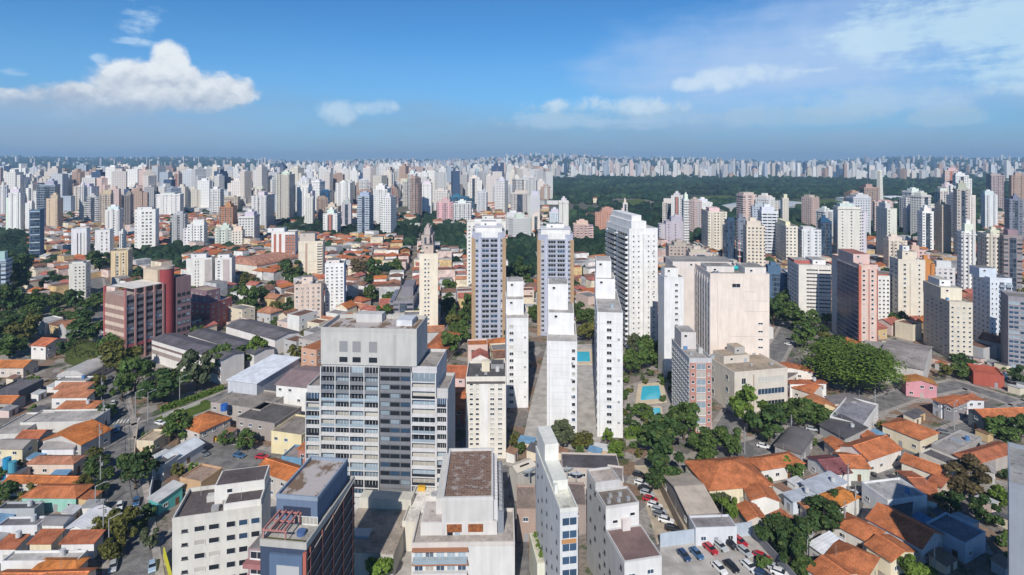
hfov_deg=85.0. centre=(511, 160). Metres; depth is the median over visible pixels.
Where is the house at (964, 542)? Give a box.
[925,512,985,563]
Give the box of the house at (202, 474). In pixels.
[180,463,222,497]
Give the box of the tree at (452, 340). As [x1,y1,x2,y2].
[440,330,460,351]
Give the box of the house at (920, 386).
[902,374,937,398]
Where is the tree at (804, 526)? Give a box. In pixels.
[779,514,816,541]
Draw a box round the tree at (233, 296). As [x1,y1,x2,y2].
[226,294,237,300]
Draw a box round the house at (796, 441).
[773,426,813,461]
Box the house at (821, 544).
[809,531,845,559]
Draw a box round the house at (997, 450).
[952,440,1007,475]
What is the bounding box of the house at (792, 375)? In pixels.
[787,358,812,379]
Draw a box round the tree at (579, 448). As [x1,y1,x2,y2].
[575,445,584,452]
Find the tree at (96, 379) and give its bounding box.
[90,373,106,386]
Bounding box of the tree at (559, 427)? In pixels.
[551,418,575,446]
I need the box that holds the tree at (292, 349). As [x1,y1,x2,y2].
[287,344,301,359]
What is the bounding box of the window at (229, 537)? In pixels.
[226,534,235,541]
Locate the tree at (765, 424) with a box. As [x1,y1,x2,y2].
[745,402,787,442]
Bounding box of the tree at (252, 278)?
[249,276,260,281]
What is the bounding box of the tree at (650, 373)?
[646,369,654,376]
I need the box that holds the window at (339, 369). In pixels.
[337,367,348,372]
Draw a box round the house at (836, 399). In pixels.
[824,393,872,406]
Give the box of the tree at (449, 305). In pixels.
[444,302,456,311]
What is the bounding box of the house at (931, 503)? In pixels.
[925,482,938,514]
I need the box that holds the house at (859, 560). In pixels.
[825,530,879,574]
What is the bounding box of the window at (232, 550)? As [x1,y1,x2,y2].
[226,548,235,554]
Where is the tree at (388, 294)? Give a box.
[382,291,393,298]
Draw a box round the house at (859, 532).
[833,512,885,550]
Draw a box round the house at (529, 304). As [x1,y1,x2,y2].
[524,302,535,315]
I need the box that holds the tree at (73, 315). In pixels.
[68,308,91,319]
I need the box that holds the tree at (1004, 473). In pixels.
[1000,469,1007,479]
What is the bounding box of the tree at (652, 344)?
[637,334,657,352]
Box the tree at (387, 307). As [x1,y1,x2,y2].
[376,303,392,314]
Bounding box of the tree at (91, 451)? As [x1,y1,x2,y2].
[84,446,103,459]
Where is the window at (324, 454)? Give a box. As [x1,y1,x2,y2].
[323,453,333,456]
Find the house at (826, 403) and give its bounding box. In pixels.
[802,393,836,416]
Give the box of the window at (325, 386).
[323,384,333,388]
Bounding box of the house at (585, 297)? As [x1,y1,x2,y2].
[576,291,594,312]
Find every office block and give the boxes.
[191,286,219,302]
[191,296,231,326]
[243,456,354,574]
[301,339,321,365]
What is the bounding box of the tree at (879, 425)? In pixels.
[877,421,884,428]
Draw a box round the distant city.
[0,152,1023,212]
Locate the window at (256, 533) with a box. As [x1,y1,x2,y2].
[251,531,259,537]
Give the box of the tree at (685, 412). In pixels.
[662,401,700,439]
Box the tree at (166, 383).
[136,367,192,401]
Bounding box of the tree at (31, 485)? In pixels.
[17,482,35,500]
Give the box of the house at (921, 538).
[865,502,944,563]
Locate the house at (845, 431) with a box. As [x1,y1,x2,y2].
[818,413,868,441]
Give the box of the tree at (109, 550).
[96,537,125,560]
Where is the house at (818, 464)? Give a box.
[805,454,852,485]
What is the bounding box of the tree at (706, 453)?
[696,447,718,458]
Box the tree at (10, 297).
[0,283,24,311]
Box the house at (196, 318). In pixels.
[191,313,201,324]
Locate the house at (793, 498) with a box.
[782,486,818,513]
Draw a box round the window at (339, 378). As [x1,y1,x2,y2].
[337,376,348,380]
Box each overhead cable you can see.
[97,379,100,499]
[102,388,106,502]
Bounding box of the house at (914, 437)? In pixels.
[881,417,939,453]
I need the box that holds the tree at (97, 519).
[87,516,106,534]
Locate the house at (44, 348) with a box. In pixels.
[30,337,66,359]
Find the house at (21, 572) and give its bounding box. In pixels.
[0,569,49,574]
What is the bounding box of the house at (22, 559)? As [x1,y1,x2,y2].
[1,547,87,570]
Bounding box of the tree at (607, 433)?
[601,427,613,443]
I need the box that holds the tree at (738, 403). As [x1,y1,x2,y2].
[729,383,767,429]
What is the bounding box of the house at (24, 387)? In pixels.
[0,379,42,401]
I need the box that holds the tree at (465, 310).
[457,304,471,320]
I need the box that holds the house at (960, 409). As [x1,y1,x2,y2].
[942,393,977,421]
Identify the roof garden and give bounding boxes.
[529,532,544,574]
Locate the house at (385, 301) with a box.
[379,298,390,305]
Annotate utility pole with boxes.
[96,424,102,447]
[96,456,104,479]
[99,502,107,539]
[742,427,746,453]
[842,501,846,517]
[846,464,849,489]
[853,484,857,515]
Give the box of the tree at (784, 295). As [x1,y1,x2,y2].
[773,288,789,303]
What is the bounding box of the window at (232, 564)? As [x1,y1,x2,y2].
[226,561,235,567]
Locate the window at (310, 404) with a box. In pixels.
[308,402,318,406]
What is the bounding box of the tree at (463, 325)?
[448,319,470,338]
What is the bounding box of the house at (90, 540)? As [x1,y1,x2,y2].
[58,529,105,558]
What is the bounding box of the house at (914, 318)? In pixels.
[909,315,918,321]
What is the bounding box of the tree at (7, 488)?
[0,480,19,500]
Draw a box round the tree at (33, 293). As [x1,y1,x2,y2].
[26,289,40,298]
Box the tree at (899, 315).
[888,311,909,319]
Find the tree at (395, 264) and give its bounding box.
[387,258,403,269]
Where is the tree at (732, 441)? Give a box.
[713,425,742,456]
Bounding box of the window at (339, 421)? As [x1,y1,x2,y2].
[337,419,348,423]
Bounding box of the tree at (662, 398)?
[659,395,666,401]
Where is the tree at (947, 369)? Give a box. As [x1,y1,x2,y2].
[937,362,954,378]
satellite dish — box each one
[523,468,534,479]
[563,466,572,477]
[570,470,581,481]
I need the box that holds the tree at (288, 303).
[281,297,293,310]
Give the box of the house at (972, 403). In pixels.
[931,387,984,417]
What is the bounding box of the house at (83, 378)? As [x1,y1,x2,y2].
[55,375,94,386]
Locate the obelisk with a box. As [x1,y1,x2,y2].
[877,169,882,199]
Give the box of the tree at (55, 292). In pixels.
[49,291,61,297]
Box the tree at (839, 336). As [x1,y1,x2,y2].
[816,334,845,348]
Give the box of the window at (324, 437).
[323,436,333,440]
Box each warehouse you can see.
[150,333,245,383]
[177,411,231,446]
[187,328,274,369]
[211,390,283,422]
[225,319,299,353]
[226,354,300,394]
[236,401,301,440]
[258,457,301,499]
[271,414,304,453]
[281,444,302,464]
[296,441,304,463]
[299,331,320,359]
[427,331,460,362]
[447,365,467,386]
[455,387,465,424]
[516,485,535,541]
[561,452,618,500]
[568,482,585,532]
[607,464,623,486]
[864,340,884,347]
[878,339,932,384]
[967,363,1003,388]
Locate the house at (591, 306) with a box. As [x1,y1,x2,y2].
[587,304,594,318]
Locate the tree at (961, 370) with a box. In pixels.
[950,361,970,378]
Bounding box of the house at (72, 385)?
[52,381,95,393]
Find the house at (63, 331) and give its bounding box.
[57,319,78,338]
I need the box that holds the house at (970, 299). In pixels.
[963,296,972,301]
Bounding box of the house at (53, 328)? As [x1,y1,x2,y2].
[49,319,68,335]
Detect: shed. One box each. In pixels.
[0,404,18,417]
[0,513,15,522]
[0,532,9,541]
[5,465,30,477]
[6,374,21,383]
[25,452,46,465]
[29,405,51,411]
[30,389,46,400]
[46,382,54,392]
[50,469,72,474]
[60,504,81,520]
[77,489,102,504]
[81,499,105,514]
[152,448,167,458]
[222,426,237,438]
[505,446,518,462]
[517,435,535,450]
[526,442,536,460]
[559,446,569,459]
[587,445,602,452]
[594,442,608,452]
[770,508,791,518]
[773,482,792,502]
[786,475,802,488]
[870,428,884,434]
[903,411,921,423]
[911,408,925,420]
[912,511,932,523]
[928,547,958,574]
[929,506,947,517]
[932,357,945,364]
[935,360,947,369]
[951,511,979,527]
[973,356,984,363]
[974,428,993,442]
[975,495,998,514]
[987,359,997,366]
[989,553,1007,574]
[993,512,1007,529]
[994,362,1009,370]
[998,368,1007,377]
[1007,384,1023,394]
[1016,382,1023,387]
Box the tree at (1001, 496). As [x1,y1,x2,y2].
[986,484,1007,506]
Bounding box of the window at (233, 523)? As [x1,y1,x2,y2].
[226,521,235,527]
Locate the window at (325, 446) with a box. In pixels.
[323,444,333,448]
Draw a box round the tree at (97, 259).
[85,250,110,270]
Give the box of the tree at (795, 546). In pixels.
[776,528,809,565]
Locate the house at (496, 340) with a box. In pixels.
[487,338,504,356]
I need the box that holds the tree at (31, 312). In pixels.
[26,310,42,316]
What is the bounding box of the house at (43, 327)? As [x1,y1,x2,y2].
[37,316,62,334]
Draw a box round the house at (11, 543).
[0,529,30,562]
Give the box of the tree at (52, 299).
[45,294,64,307]
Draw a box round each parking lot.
[192,442,281,468]
[634,465,686,543]
[660,535,775,574]
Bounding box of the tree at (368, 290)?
[363,284,376,298]
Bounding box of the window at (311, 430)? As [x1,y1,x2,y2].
[308,428,318,432]
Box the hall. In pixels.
[354,490,414,574]
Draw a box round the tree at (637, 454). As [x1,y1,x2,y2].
[634,448,643,457]
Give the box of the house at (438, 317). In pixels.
[438,310,439,324]
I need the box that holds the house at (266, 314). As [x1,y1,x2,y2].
[255,306,282,322]
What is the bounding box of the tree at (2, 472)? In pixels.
[0,467,7,479]
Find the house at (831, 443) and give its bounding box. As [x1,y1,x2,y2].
[822,435,844,455]
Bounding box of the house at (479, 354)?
[471,348,488,360]
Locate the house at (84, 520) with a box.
[64,501,111,536]
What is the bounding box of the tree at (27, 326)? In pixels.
[2,315,43,338]
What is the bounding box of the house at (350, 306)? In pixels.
[336,300,357,312]
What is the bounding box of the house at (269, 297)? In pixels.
[264,293,284,306]
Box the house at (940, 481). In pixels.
[927,472,952,494]
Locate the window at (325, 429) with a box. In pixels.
[323,427,333,431]
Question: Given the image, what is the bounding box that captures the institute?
[709,343,787,412]
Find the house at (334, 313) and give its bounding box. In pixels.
[326,309,347,316]
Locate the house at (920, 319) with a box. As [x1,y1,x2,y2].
[917,315,922,332]
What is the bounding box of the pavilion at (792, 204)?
[723,200,801,210]
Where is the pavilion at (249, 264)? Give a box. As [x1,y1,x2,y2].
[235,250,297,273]
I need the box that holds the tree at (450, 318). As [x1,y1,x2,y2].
[445,313,461,331]
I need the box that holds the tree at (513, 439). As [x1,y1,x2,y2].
[509,434,517,444]
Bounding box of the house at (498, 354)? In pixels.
[491,350,504,359]
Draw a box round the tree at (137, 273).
[126,271,142,276]
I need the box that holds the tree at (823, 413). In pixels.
[803,402,835,425]
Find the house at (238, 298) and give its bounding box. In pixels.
[230,291,246,302]
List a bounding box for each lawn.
[154,400,210,421]
[620,199,650,205]
[697,195,735,198]
[798,199,840,204]
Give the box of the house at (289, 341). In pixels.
[284,335,303,355]
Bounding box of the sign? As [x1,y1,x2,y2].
[758,375,784,382]
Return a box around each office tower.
[29,208,43,257]
[103,264,190,356]
[787,256,830,321]
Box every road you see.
[91,278,154,574]
[138,391,227,434]
[502,465,529,574]
[714,316,798,434]
[715,381,1017,457]
[831,402,1023,532]
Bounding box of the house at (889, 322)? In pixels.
[878,317,898,335]
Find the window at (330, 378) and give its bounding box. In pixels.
[323,376,333,380]
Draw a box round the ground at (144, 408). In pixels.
[0,158,1023,574]
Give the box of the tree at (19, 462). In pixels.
[17,459,24,465]
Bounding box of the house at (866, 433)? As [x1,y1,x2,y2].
[860,430,875,437]
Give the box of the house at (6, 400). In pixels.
[0,395,24,408]
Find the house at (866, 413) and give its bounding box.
[830,398,877,429]
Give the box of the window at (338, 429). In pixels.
[337,428,348,432]
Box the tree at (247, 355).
[235,344,252,363]
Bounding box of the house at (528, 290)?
[524,287,533,296]
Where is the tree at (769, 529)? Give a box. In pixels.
[752,512,791,549]
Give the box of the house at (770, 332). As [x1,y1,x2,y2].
[769,325,773,338]
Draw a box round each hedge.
[159,384,224,411]
[623,425,641,439]
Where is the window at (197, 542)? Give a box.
[194,539,204,545]
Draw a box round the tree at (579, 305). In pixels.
[574,301,584,314]
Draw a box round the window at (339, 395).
[337,393,348,397]
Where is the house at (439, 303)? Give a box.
[438,298,440,309]
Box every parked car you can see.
[108,558,117,573]
[114,425,120,431]
[116,500,123,510]
[132,495,140,506]
[148,558,156,573]
[155,419,165,425]
[201,449,209,456]
[232,451,245,458]
[255,453,268,459]
[632,470,645,478]
[634,478,648,484]
[638,483,652,490]
[640,488,654,496]
[642,494,657,501]
[647,500,662,507]
[651,505,666,512]
[653,509,668,516]
[658,514,674,523]
[665,523,679,530]
[676,547,691,561]
[689,546,704,559]
[702,541,718,555]
[711,560,727,574]
[713,539,728,552]
[723,558,740,573]
[725,539,736,549]
[736,544,753,557]
[737,534,748,546]
[740,558,754,573]
[752,549,771,558]
[753,567,770,574]
[756,442,769,449]
[765,562,782,568]
[770,565,788,574]
[806,425,818,431]
[850,489,861,499]
[870,472,877,476]
[937,428,951,434]
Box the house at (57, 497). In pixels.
[19,483,94,511]
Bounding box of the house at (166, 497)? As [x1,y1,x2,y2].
[146,480,184,515]
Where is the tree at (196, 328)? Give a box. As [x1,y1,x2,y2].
[190,325,203,331]
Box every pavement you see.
[88,294,111,574]
[102,278,164,574]
[120,388,227,429]
[128,409,210,439]
[215,441,282,454]
[712,319,783,428]
[713,379,1020,449]
[740,327,800,436]
[758,388,1017,455]
[821,398,1023,534]
[861,431,974,521]
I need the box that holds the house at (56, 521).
[40,514,76,537]
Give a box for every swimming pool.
[577,349,593,364]
[635,382,666,403]
[652,406,662,414]
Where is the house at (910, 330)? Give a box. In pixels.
[895,319,921,340]
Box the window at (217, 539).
[208,537,219,543]
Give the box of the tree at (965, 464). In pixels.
[942,453,991,495]
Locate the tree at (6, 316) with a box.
[0,309,28,338]
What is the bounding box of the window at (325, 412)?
[323,410,333,414]
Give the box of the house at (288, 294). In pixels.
[281,292,293,302]
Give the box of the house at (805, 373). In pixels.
[778,361,813,379]
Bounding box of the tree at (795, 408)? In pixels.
[779,397,816,426]
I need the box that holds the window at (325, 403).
[323,401,333,405]
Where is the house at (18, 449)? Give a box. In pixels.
[0,438,39,465]
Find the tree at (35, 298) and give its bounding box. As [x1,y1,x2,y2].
[22,295,46,306]
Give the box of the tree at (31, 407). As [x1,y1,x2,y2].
[27,404,37,410]
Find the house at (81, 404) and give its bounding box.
[55,399,102,409]
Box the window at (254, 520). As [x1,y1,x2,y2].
[251,517,259,524]
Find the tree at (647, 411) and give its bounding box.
[630,403,653,419]
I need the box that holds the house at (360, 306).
[356,303,366,310]
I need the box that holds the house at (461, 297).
[458,292,471,307]
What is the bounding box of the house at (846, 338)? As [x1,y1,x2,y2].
[842,337,858,344]
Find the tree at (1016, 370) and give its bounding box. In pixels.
[1006,364,1023,381]
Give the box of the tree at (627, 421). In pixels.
[623,414,632,424]
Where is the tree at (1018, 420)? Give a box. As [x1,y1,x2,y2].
[1007,413,1023,441]
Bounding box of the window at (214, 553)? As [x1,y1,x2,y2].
[208,550,219,557]
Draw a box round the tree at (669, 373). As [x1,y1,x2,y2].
[666,371,671,379]
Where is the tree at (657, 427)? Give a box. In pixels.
[637,412,686,455]
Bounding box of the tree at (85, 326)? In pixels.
[66,309,102,339]
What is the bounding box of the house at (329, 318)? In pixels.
[321,315,333,320]
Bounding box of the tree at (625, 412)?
[623,408,628,415]
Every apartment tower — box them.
[0,181,8,214]
[0,251,13,285]
[6,184,24,229]
[25,201,34,228]
[36,179,60,224]
[37,175,50,182]
[46,193,62,228]
[69,260,90,297]
[71,227,90,254]
[73,184,80,210]
[79,182,86,219]
[84,193,98,221]
[85,183,98,196]
[95,228,113,253]
[99,190,113,226]
[105,204,122,235]
[111,247,132,276]
[118,229,127,247]
[124,190,133,224]
[129,183,138,188]
[134,206,158,248]
[155,192,183,214]
[166,187,181,192]
[170,211,187,242]
[174,170,181,186]
[183,219,210,245]
[186,252,215,286]
[210,186,223,211]
[214,223,232,243]
[215,253,235,282]
[219,201,236,225]
[224,195,240,208]
[231,226,244,244]
[238,209,262,240]
[251,191,276,229]
[253,186,265,194]
[268,227,297,254]
[276,170,294,219]
[295,181,299,210]
[297,184,314,216]
[298,232,324,275]
[300,176,308,186]
[305,193,314,223]
[305,311,454,507]
[311,179,324,209]
[317,196,327,221]
[320,189,331,203]
[323,207,340,231]
[325,254,345,314]
[326,202,340,211]
[336,180,352,207]
[341,198,351,225]
[356,182,358,203]
[357,187,373,232]
[357,189,372,194]
[359,178,370,190]
[373,182,390,223]
[380,193,396,232]
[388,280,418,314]
[391,185,397,206]
[402,178,407,205]
[408,168,418,209]
[410,176,421,214]
[415,172,421,183]
[419,244,437,325]
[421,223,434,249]
[422,181,431,213]
[434,188,447,209]
[436,197,452,220]
[450,193,474,208]
[453,199,471,220]
[467,215,505,286]
[469,175,477,203]
[472,220,505,339]
[477,188,487,211]
[495,177,507,213]
[505,210,524,230]
[505,277,528,407]
[507,212,530,236]
[510,190,528,212]
[512,174,523,191]
[528,175,535,194]
[528,191,539,216]
[531,211,539,233]
[535,426,577,574]
[537,223,573,335]
[547,278,576,441]
[549,207,558,222]
[558,196,568,225]
[573,219,593,238]
[594,207,612,229]
[594,256,622,437]
[605,210,657,348]
[621,198,627,211]
[657,214,682,241]
[658,266,683,377]
[662,198,670,222]
[665,239,768,357]
[666,239,691,255]
[671,191,683,215]
[682,192,688,242]
[686,245,717,255]
[689,197,701,231]
[698,206,726,250]
[699,197,712,208]
[722,217,735,258]
[735,213,745,257]
[736,192,756,219]
[743,217,764,266]
[751,202,764,219]
[755,193,774,209]
[758,204,777,254]
[765,261,787,301]
[772,196,778,217]
[775,218,797,262]
[780,194,788,220]
[798,226,820,257]
[802,195,818,225]
[816,206,832,236]
[818,215,831,256]
[832,201,866,253]
[832,249,877,344]
[844,190,858,200]
[845,193,871,234]
[858,184,878,219]
[873,196,892,231]
[876,198,896,253]
[878,271,889,319]
[883,229,906,267]
[889,245,924,316]
[899,187,924,227]
[902,204,909,233]
[909,242,929,258]
[910,188,931,235]
[917,205,937,250]
[921,255,934,279]
[923,275,972,358]
[931,204,934,233]
[933,188,948,203]
[934,199,950,252]
[934,255,954,285]
[938,182,952,188]
[943,168,957,183]
[946,192,975,235]
[949,182,967,191]
[952,172,971,194]
[953,180,969,254]
[955,220,976,289]
[969,265,1012,340]
[976,226,1004,273]
[981,189,997,227]
[986,173,1004,210]
[997,229,1021,290]
[1001,290,1023,371]
[1004,194,1023,238]
[1007,441,1023,574]
[1009,172,1023,210]
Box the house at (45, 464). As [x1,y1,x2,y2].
[25,455,86,474]
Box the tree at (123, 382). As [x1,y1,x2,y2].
[109,371,135,400]
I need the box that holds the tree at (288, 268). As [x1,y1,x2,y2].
[277,258,303,280]
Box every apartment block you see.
[172,465,270,574]
[294,275,323,317]
[411,501,514,574]
[436,448,503,534]
[466,359,506,457]
[587,466,661,574]
[672,325,711,432]
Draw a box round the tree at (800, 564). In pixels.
[789,555,815,574]
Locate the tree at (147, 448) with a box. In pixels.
[143,445,154,456]
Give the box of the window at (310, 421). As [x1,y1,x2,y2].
[308,419,318,423]
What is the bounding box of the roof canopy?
[508,458,535,501]
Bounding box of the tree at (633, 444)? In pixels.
[629,440,637,447]
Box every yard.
[271,498,411,574]
[524,344,599,449]
[624,376,671,445]
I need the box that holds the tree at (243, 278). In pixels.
[238,271,251,283]
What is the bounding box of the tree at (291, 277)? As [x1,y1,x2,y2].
[289,273,299,281]
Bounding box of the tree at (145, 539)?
[139,527,158,549]
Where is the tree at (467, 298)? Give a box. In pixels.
[461,292,471,304]
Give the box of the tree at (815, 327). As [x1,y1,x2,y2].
[799,320,818,332]
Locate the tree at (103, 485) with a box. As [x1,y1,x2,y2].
[92,480,110,493]
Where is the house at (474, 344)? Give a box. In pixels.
[467,339,487,360]
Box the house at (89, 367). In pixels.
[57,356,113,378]
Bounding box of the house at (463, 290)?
[456,287,471,303]
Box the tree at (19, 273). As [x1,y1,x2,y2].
[10,262,32,288]
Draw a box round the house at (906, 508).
[892,502,912,516]
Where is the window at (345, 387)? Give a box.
[337,385,348,389]
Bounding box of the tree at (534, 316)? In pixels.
[530,313,536,322]
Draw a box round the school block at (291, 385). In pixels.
[275,365,319,414]
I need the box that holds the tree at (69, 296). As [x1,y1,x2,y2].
[62,289,84,309]
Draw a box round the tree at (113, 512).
[99,507,133,531]
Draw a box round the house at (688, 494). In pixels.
[663,473,719,528]
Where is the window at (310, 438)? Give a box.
[308,436,318,440]
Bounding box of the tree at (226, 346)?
[200,342,231,369]
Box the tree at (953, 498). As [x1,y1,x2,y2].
[932,490,964,513]
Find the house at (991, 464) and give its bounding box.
[980,442,995,483]
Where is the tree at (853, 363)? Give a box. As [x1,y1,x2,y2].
[794,335,909,389]
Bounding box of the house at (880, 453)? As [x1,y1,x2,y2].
[838,435,902,475]
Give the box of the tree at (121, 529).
[110,505,140,545]
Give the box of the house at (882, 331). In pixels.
[878,322,887,339]
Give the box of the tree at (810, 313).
[805,309,821,324]
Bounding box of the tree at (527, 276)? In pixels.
[522,273,530,281]
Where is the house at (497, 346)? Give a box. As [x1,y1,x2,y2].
[490,343,504,358]
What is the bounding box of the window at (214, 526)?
[208,524,219,530]
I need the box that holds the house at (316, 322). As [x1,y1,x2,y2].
[307,318,328,327]
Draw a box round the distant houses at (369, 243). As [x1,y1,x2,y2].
[0,169,1023,298]
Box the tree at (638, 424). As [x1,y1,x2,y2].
[629,420,640,427]
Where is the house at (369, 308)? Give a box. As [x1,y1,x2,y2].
[360,305,377,310]
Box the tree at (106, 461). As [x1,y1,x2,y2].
[83,453,111,467]
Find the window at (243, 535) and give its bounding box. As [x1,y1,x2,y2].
[238,532,247,539]
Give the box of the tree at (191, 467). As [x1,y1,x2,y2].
[187,462,198,470]
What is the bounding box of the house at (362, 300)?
[349,296,370,305]
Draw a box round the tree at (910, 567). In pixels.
[897,553,932,574]
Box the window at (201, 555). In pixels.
[194,553,204,559]
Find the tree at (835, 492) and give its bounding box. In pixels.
[823,488,838,514]
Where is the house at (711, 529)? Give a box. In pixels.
[688,514,736,545]
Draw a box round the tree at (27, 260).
[12,253,34,268]
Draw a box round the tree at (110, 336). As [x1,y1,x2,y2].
[95,332,117,355]
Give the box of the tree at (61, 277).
[56,274,66,281]
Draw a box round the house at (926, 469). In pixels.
[900,452,943,479]
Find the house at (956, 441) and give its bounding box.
[931,429,981,456]
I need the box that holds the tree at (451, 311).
[446,309,456,315]
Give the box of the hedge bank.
[58,339,99,365]
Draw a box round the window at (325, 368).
[323,366,334,371]
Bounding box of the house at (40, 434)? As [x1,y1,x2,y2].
[14,429,54,451]
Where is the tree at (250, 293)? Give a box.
[236,285,258,304]
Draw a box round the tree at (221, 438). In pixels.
[216,430,235,445]
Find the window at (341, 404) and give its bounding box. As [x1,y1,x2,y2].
[337,402,348,406]
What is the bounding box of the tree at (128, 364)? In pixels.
[117,355,155,391]
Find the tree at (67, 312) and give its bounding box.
[64,311,78,318]
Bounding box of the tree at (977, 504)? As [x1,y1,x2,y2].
[968,494,1005,525]
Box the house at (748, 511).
[736,499,764,525]
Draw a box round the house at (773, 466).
[746,451,805,480]
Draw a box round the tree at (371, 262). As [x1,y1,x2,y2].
[365,257,381,274]
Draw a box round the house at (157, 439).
[136,429,169,452]
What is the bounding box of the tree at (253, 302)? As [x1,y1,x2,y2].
[247,299,261,317]
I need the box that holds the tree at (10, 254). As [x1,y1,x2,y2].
[0,249,17,257]
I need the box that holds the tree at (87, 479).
[72,473,93,483]
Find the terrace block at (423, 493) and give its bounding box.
[402,485,437,550]
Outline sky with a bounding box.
[0,0,1023,162]
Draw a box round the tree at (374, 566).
[364,556,393,574]
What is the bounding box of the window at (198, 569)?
[194,566,204,572]
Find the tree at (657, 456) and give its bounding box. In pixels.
[647,436,684,475]
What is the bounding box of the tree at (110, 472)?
[96,466,115,480]
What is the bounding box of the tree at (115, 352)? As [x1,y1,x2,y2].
[97,339,144,372]
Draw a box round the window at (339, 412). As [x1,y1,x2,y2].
[337,410,348,414]
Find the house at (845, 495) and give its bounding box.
[819,486,860,515]
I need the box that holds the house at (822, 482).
[799,466,848,494]
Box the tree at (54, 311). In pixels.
[50,307,65,316]
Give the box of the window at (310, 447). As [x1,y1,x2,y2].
[308,445,318,449]
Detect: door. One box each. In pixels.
[53,504,56,511]
[175,496,178,505]
[524,534,527,541]
[952,549,957,557]
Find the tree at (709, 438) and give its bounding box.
[687,426,723,449]
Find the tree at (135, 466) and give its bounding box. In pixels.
[116,450,161,489]
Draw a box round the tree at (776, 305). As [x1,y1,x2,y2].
[769,297,785,325]
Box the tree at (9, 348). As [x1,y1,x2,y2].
[0,333,28,358]
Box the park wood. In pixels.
[548,174,1008,234]
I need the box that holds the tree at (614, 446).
[607,439,624,456]
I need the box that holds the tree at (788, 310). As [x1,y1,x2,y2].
[777,301,807,330]
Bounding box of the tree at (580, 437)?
[569,430,593,446]
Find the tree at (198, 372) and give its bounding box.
[176,348,212,389]
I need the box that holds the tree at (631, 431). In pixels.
[627,428,634,436]
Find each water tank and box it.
[2,456,11,480]
[8,460,16,472]
[220,403,227,411]
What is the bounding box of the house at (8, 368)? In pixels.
[0,360,37,376]
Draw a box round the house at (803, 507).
[798,501,825,519]
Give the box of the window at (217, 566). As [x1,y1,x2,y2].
[208,564,219,570]
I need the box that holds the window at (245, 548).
[239,546,247,552]
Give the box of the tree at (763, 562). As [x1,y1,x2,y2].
[755,554,772,568]
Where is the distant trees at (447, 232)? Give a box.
[0,154,1023,276]
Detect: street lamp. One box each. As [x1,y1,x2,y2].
[108,512,121,537]
[135,389,143,417]
[934,539,940,567]
[954,400,957,430]
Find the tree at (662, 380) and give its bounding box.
[658,377,665,384]
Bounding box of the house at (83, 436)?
[40,419,111,458]
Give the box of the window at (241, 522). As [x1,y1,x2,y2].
[239,519,247,525]
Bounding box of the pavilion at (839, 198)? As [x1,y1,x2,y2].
[836,196,901,200]
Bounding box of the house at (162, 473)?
[152,453,179,480]
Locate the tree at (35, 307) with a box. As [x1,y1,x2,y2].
[17,301,46,315]
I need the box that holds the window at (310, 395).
[308,393,318,398]
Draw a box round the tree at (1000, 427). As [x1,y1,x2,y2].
[982,415,1022,440]
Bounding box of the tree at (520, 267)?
[511,256,532,276]
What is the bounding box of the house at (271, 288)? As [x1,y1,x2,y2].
[258,284,275,301]
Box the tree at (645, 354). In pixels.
[624,340,657,369]
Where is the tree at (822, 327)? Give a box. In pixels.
[818,323,829,332]
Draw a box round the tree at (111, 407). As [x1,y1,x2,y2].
[97,404,116,414]
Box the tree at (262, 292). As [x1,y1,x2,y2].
[256,285,269,303]
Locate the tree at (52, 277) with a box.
[38,271,59,286]
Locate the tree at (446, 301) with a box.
[441,298,455,307]
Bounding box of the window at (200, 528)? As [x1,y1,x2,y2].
[194,526,204,532]
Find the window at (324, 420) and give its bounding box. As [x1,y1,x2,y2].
[323,419,333,422]
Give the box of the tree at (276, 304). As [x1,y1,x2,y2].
[269,301,282,308]
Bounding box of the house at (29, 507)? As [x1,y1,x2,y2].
[0,499,43,515]
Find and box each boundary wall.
[134,424,137,453]
[149,472,153,495]
[163,401,199,417]
[163,547,171,574]
[659,483,684,529]
[660,521,751,546]
[752,527,795,574]
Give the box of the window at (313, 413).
[308,411,318,415]
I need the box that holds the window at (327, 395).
[323,393,333,397]
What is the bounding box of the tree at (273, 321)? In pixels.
[270,317,277,325]
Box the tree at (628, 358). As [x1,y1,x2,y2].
[623,353,641,375]
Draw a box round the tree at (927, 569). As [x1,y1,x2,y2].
[916,562,938,574]
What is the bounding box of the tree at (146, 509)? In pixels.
[131,503,157,528]
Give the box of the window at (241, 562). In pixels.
[238,559,245,566]
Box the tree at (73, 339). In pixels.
[55,332,82,354]
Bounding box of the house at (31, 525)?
[0,514,44,541]
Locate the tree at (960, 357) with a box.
[948,352,977,365]
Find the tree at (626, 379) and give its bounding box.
[623,372,630,381]
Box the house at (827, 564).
[806,554,859,574]
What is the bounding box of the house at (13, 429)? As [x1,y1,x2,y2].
[0,412,54,438]
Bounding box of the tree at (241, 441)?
[235,427,256,450]
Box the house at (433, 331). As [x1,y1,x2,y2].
[427,325,444,342]
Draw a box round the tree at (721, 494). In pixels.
[712,492,731,507]
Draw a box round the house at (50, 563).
[31,557,90,569]
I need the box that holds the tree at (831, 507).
[804,494,843,531]
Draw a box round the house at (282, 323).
[277,318,286,327]
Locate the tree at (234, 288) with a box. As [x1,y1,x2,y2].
[229,286,239,292]
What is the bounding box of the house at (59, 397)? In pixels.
[50,389,95,408]
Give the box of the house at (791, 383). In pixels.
[788,377,827,397]
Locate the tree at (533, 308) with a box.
[527,304,536,314]
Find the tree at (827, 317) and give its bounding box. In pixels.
[820,313,831,323]
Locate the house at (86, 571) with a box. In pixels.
[44,567,98,574]
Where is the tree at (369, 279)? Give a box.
[364,274,373,282]
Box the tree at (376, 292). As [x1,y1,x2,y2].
[371,290,378,299]
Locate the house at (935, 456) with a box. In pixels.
[919,448,960,475]
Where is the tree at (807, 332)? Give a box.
[791,322,815,347]
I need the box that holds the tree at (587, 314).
[576,308,594,321]
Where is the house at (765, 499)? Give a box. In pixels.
[743,482,781,515]
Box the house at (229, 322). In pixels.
[226,318,246,324]

